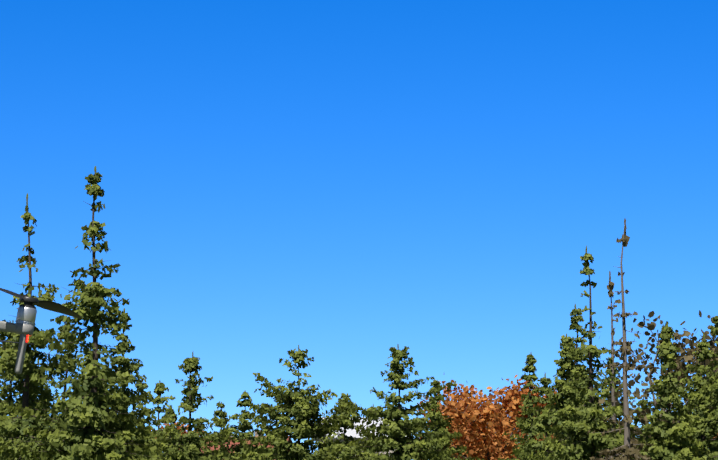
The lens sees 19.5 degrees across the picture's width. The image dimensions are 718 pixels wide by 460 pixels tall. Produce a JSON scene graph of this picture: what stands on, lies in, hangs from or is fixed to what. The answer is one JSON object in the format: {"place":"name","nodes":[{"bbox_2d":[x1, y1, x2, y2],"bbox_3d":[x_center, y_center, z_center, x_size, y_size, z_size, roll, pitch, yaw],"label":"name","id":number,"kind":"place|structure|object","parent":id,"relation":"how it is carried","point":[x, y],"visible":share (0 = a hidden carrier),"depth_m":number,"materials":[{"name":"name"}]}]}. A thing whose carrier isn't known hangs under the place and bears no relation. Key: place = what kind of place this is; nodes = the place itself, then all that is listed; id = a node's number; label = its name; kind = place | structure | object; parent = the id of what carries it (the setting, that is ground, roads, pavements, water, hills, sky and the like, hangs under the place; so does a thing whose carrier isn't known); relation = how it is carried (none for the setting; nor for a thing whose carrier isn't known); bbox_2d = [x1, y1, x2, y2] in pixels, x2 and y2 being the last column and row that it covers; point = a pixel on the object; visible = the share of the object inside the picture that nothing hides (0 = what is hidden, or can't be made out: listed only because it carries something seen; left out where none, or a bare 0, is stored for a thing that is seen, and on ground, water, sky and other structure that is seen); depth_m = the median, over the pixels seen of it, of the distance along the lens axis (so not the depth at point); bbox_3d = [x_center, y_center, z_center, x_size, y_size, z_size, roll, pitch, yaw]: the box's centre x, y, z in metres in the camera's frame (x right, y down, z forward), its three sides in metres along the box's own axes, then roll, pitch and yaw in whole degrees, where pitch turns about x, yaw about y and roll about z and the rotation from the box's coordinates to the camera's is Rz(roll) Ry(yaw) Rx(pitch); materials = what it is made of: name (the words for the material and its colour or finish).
{"place":"outdoors","nodes":[
{"label":"outdoors","id":0,"kind":"place"},
{"bbox_2d":[0,288,80,373],"bbox_3d":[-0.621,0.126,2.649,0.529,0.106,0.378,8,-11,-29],"label":"drone","id":1,"kind":"object","parent":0,"point":[23,326],"visible":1,"depth_m":2.62,"materials":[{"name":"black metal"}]},
{"bbox_2d":[154,422,203,451],"bbox_3d":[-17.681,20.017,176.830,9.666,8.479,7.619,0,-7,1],"label":"tree","id":2,"kind":"object","parent":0,"point":[184,432],"visible":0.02,"depth_m":177.51,"materials":[{"name":"green plant"}]},
{"bbox_2d":[179,430,291,459],"bbox_3d":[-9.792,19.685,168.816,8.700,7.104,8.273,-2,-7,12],"label":"house","id":3,"kind":"structure","parent":0,"point":[256,435],"depth_m":168.02,"materials":[{"name":"grey"}]},
{"bbox_2d":[0,0,717,459],"label":"sky","id":4,"kind":"structure","parent":0,"point":[345,182],"materials":[{"name":"blue"}]},
{"bbox_2d":[475,416,555,455],"bbox_3d":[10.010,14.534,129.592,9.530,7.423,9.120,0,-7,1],"label":"tree","id":5,"kind":"object","parent":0,"point":[551,436],"visible":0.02,"depth_m":128.33,"materials":[{"name":"green plant"}]},
{"label":"ground","id":6,"kind":"structure","parent":0,"visible":0},
{"bbox_2d":[0,320,29,457],"bbox_3d":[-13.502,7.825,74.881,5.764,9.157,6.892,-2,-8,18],"label":"tree","id":7,"kind":"object","parent":6,"relation":"on","point":[11,380],"visible":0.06,"depth_m":74.58,"materials":[{"name":"broad green leaves"},{"name":"bark"}]},
{"bbox_2d":[0,319,45,440],"bbox_3d":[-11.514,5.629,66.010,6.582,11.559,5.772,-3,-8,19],"label":"tree","id":8,"kind":"object","parent":6,"relation":"on","point":[3,417],"visible":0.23,"depth_m":65.95,"materials":[{"name":"green plant"}]},
{"bbox_2d":[15,359,63,430],"bbox_3d":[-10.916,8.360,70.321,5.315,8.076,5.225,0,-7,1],"label":"tree","id":9,"kind":"object","parent":6,"relation":"on","point":[43,389],"visible":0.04,"depth_m":69.74,"materials":[{"name":"green plant"}]},
{"bbox_2d":[0,193,84,459],"bbox_3d":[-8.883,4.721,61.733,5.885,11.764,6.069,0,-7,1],"label":"tree","id":10,"kind":"object","parent":6,"relation":"on","point":[13,428],"visible":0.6,"depth_m":61.79,"materials":[{"name":"broad green leaves"},{"name":"bark"}]},
{"bbox_2d":[44,318,87,454],"bbox_3d":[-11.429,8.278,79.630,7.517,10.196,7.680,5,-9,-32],"label":"tree","id":11,"kind":"object","parent":6,"relation":"on","point":[62,329],"visible":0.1,"depth_m":79.91,"materials":[{"name":"green plant"}]},
{"bbox_2d":[0,166,170,459],"bbox_3d":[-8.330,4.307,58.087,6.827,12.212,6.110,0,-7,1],"label":"tree","id":12,"kind":"object","parent":6,"relation":"on","point":[96,416],"visible":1,"depth_m":57.73,"materials":[{"name":"broad green leaves"},{"name":"bark"}]},
{"bbox_2d":[61,348,110,437],"bbox_3d":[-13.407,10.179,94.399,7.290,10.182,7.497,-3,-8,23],"label":"tree","id":13,"kind":"object","parent":6,"relation":"on","point":[89,354],"visible":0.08,"depth_m":94.85,"materials":[{"name":"green plant"}]},
{"bbox_2d":[82,308,162,459],"bbox_3d":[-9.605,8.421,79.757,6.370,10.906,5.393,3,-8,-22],"label":"tree","id":14,"kind":"object","parent":6,"relation":"on","point":[127,369],"visible":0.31,"depth_m":79.73,"materials":[{"name":"broad green leaves"},{"name":"bark"}]},
{"bbox_2d":[131,379,169,458],"bbox_3d":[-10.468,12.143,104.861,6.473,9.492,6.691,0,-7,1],"label":"tree","id":15,"kind":"object","parent":6,"relation":"on","point":[139,387],"visible":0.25,"depth_m":104.62,"materials":[{"name":"broad green leaves"},{"name":"bark"}]},
{"bbox_2d":[161,407,177,452],"bbox_3d":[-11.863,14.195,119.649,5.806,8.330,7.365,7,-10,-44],"label":"tree","id":16,"kind":"object","parent":6,"relation":"on","point":[170,413],"visible":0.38,"depth_m":119.42,"materials":[{"name":"green plant"}]},
{"bbox_2d":[150,380,206,455],"bbox_3d":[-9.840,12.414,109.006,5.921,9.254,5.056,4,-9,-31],"label":"tree","id":17,"kind":"object","parent":6,"relation":"on","point":[159,389],"visible":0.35,"depth_m":109.46,"materials":[{"name":"broad green leaves"},{"name":"bark"}]},
{"bbox_2d":[193,418,207,433],"bbox_3d":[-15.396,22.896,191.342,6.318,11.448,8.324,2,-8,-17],"label":"tree","id":18,"kind":"object","parent":6,"relation":"on","point":[201,431],"visible":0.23,"depth_m":190.56,"materials":[{"name":"green plant"}]},
{"bbox_2d":[148,352,267,459],"bbox_3d":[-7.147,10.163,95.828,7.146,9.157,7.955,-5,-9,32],"label":"tree","id":19,"kind":"object","parent":6,"relation":"on","point":[191,444],"visible":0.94,"depth_m":94.44,"materials":[{"name":"broad green leaves"},{"name":"bark"}]},
{"bbox_2d":[202,401,235,459],"bbox_3d":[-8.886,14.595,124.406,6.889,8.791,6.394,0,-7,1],"label":"tree","id":20,"kind":"object","parent":6,"relation":"on","point":[221,414],"visible":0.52,"depth_m":124.41,"materials":[{"name":"broad green leaves"},{"name":"bark"}]},
{"bbox_2d":[209,390,265,459],"bbox_3d":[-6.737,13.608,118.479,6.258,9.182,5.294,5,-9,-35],"label":"tree","id":21,"kind":"object","parent":6,"relation":"on","point":[244,425],"visible":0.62,"depth_m":119.05,"materials":[{"name":"broad green leaves"},{"name":"bark"}]},
{"bbox_2d":[247,410,277,459],"bbox_3d":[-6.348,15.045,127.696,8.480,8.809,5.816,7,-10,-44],"label":"tree","id":22,"kind":"object","parent":6,"relation":"on","point":[261,435],"visible":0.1,"depth_m":129.17,"materials":[{"name":"green plant"}]},
{"bbox_2d":[267,418,286,459],"bbox_3d":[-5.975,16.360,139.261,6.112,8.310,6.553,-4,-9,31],"label":"tree","id":23,"kind":"object","parent":6,"relation":"on","point":[268,448],"visible":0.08,"depth_m":139.16,"materials":[{"name":"green plant"}]},
{"bbox_2d":[228,345,356,459],"bbox_3d":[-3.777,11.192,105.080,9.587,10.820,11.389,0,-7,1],"label":"tree","id":24,"kind":"object","parent":6,"relation":"on","point":[299,407],"visible":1,"depth_m":104.30,"materials":[{"name":"broad green leaves"},{"name":"bark"}]},
{"bbox_2d":[318,429,336,457],"bbox_3d":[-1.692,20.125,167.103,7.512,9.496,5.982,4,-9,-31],"label":"tree","id":25,"kind":"object","parent":6,"relation":"on","point":[325,449],"visible":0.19,"depth_m":167.69,"materials":[{"name":"green plant"}]},
{"bbox_2d":[326,393,376,459],"bbox_3d":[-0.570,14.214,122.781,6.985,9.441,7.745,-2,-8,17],"label":"tree","id":26,"kind":"object","parent":6,"relation":"on","point":[344,399],"visible":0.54,"depth_m":124.11,"materials":[{"name":"broad green leaves"},{"name":"bark"}]},
{"bbox_2d":[313,417,406,457],"bbox_3d":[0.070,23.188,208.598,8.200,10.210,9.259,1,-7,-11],"label":"building","id":27,"kind":"structure","parent":6,"relation":"on","point":[349,432],"depth_m":205.35,"materials":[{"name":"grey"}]},
{"bbox_2d":[357,404,385,457],"bbox_3d":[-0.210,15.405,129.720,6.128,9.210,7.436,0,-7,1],"label":"tree","id":28,"kind":"object","parent":6,"relation":"on","point":[368,418],"visible":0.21,"depth_m":129.22,"materials":[{"name":"green plant"}]},
{"bbox_2d":[333,344,483,459],"bbox_3d":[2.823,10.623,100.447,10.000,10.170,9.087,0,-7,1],"label":"tree","id":29,"kind":"object","parent":6,"relation":"on","point":[395,428],"visible":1,"depth_m":99.46,"materials":[{"name":"green plant"}]},
{"bbox_2d":[417,378,479,459],"bbox_3d":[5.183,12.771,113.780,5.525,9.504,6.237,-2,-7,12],"label":"tree","id":30,"kind":"object","parent":6,"relation":"on","point":[440,428],"visible":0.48,"depth_m":114.32,"materials":[{"name":"green plant"}]},
{"bbox_2d":[417,394,519,459],"bbox_3d":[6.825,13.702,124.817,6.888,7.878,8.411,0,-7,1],"label":"tree","id":31,"kind":"object","parent":6,"relation":"on","point":[489,447],"visible":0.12,"depth_m":123.72,"materials":[{"name":"orange plant"}]},
{"bbox_2d":[437,375,557,459],"bbox_3d":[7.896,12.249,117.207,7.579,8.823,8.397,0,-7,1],"label":"tree","id":32,"kind":"object","parent":6,"relation":"on","point":[464,408],"visible":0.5,"depth_m":116.57,"materials":[{"name":"orange plant"}]},
{"bbox_2d":[502,402,538,458],"bbox_3d":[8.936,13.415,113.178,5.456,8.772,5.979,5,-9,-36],"label":"tree","id":33,"kind":"object","parent":6,"relation":"on","point":[523,423],"visible":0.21,"depth_m":114.15,"materials":[{"name":"green plant"}]},
{"bbox_2d":[497,353,551,459],"bbox_3d":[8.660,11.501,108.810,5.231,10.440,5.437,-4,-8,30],"label":"tree","id":34,"kind":"object","parent":6,"relation":"on","point":[530,362],"visible":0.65,"depth_m":109.46,"materials":[{"name":"green plant"}]},
{"bbox_2d":[512,373,560,459],"bbox_3d":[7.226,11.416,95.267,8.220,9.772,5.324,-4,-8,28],"label":"tree","id":35,"kind":"object","parent":6,"relation":"on","point":[524,453],"visible":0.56,"depth_m":94.47,"materials":[{"name":"green plant"}]},
{"bbox_2d":[526,333,601,459],"bbox_3d":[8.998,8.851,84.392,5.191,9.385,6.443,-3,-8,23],"label":"tree","id":36,"kind":"object","parent":6,"relation":"on","point":[565,395],"visible":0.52,"depth_m":84.35,"materials":[{"name":"green plant"}]},
{"bbox_2d":[547,304,610,452],"bbox_3d":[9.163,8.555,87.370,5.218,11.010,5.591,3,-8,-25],"label":"tree","id":37,"kind":"object","parent":6,"relation":"on","point":[576,318],"visible":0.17,"depth_m":87.73,"materials":[{"name":"green plant"}]},
{"bbox_2d":[529,245,634,459],"bbox_3d":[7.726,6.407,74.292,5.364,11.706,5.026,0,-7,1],"label":"tree","id":38,"kind":"object","parent":6,"relation":"on","point":[586,446],"visible":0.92,"depth_m":74.36,"materials":[{"name":"green plant"}]},
{"bbox_2d":[595,362,643,457],"bbox_3d":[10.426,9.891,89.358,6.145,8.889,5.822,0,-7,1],"label":"tree","id":39,"kind":"object","parent":6,"relation":"on","point":[607,398],"visible":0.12,"depth_m":89.37,"materials":[{"name":"green plant"}]},
{"bbox_2d":[587,219,653,459],"bbox_3d":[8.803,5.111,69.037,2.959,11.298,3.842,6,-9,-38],"label":"tree","id":40,"kind":"object","parent":6,"relation":"on","point":[627,451],"visible":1,"depth_m":69.60,"materials":[{"name":"brown plant"}]},
{"bbox_2d":[602,271,640,458],"bbox_3d":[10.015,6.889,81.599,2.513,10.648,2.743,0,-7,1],"label":"tree","id":41,"kind":"object","parent":6,"relation":"on","point":[610,286],"visible":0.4,"depth_m":81.83,"materials":[{"name":"brown plant"}]},
{"bbox_2d":[633,394,650,452],"bbox_3d":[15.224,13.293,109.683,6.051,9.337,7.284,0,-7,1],"label":"tree","id":42,"kind":"object","parent":6,"relation":"on","point":[643,401],"visible":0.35,"depth_m":109.25,"materials":[{"name":"green plant"}]},
{"bbox_2d":[594,310,717,455],"bbox_3d":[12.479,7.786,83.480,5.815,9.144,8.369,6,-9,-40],"label":"tree","id":43,"kind":"object","parent":6,"relation":"on","point":[682,358],"visible":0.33,"depth_m":83.78,"materials":[{"name":"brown plant"}]},
{"bbox_2d":[639,393,672,447],"bbox_3d":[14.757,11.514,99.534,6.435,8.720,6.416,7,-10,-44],"label":"tree","id":44,"kind":"object","parent":6,"relation":"on","point":[658,398],"depth_m":99.31,"materials":[{"name":"green plant"}]},
{"bbox_2d":[630,323,709,459],"bbox_3d":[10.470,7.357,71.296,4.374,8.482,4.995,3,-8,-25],"label":"tree","id":45,"kind":"object","parent":6,"relation":"on","point":[673,442],"visible":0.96,"depth_m":71.08,"materials":[{"name":"green plant"}]},
{"bbox_2d":[674,333,717,457],"bbox_3d":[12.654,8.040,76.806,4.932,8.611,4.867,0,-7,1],"label":"tree","id":46,"kind":"object","parent":6,"relation":"on","point":[702,355],"visible":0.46,"depth_m":77.29,"materials":[{"name":"green plant"}]},
{"bbox_2d":[675,361,717,449],"bbox_3d":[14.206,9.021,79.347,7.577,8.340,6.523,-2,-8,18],"label":"tree","id":47,"kind":"object","parent":6,"relation":"on","point":[696,407],"visible":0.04,"depth_m":79.41,"materials":[{"name":"green plant"}]},
{"bbox_2d":[683,316,717,459],"bbox_3d":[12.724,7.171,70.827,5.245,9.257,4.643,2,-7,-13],"label":"tree","id":48,"kind":"object","parent":6,"relation":"on","point":[710,426],"visible":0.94,"depth_m":71.36,"materials":[{"name":"green plant"}]}
]}

